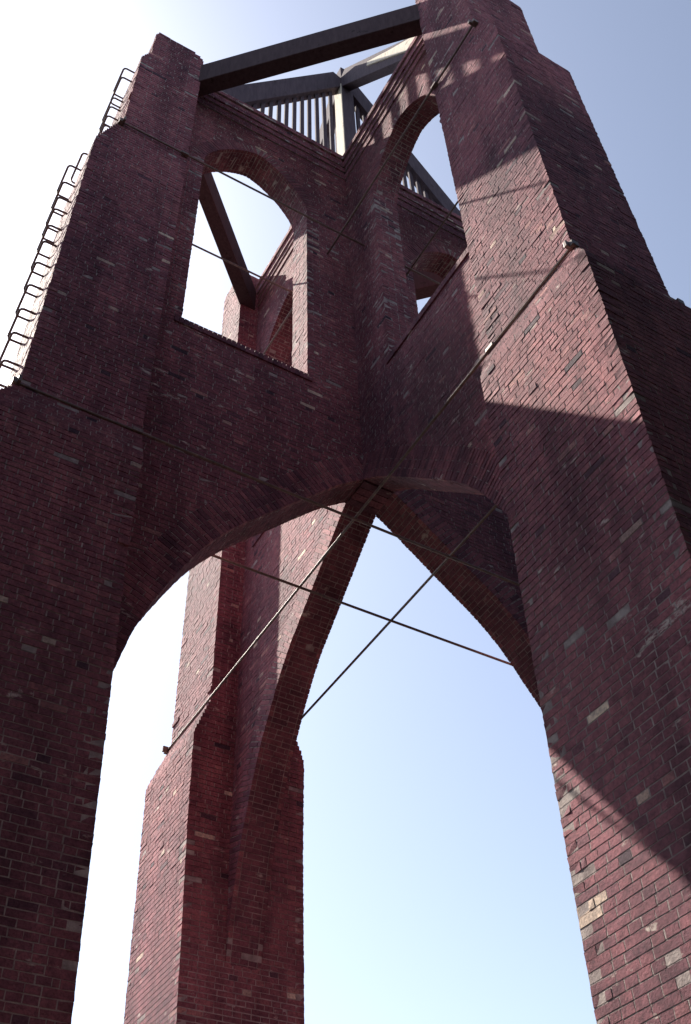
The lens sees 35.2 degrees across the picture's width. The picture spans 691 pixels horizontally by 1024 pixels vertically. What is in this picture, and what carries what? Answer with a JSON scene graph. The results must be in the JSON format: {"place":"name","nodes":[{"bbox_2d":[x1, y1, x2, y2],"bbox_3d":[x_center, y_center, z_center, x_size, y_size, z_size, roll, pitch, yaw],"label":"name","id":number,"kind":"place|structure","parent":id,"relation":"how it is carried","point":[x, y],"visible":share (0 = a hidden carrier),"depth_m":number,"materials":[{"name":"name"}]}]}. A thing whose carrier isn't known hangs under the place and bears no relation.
{"place":"outdoors","nodes":[
{"label":"outdoors","id":0,"kind":"place"},
{"bbox_2d":[0,0,690,1023],"label":"sky","id":1,"kind":"structure","parent":0,"point":[438,887],"materials":[{"name":"blue"}]},
{"label":"ground","id":2,"kind":"structure","parent":0,"visible":0},
{"bbox_2d":[0,0,690,1023],"bbox_3d":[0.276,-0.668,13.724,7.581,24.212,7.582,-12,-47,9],"label":"brick tower","id":3,"kind":"structure","parent":2,"relation":"on","point":[494,434],"depth_m":11.71,"materials":[{"name":"brick"}]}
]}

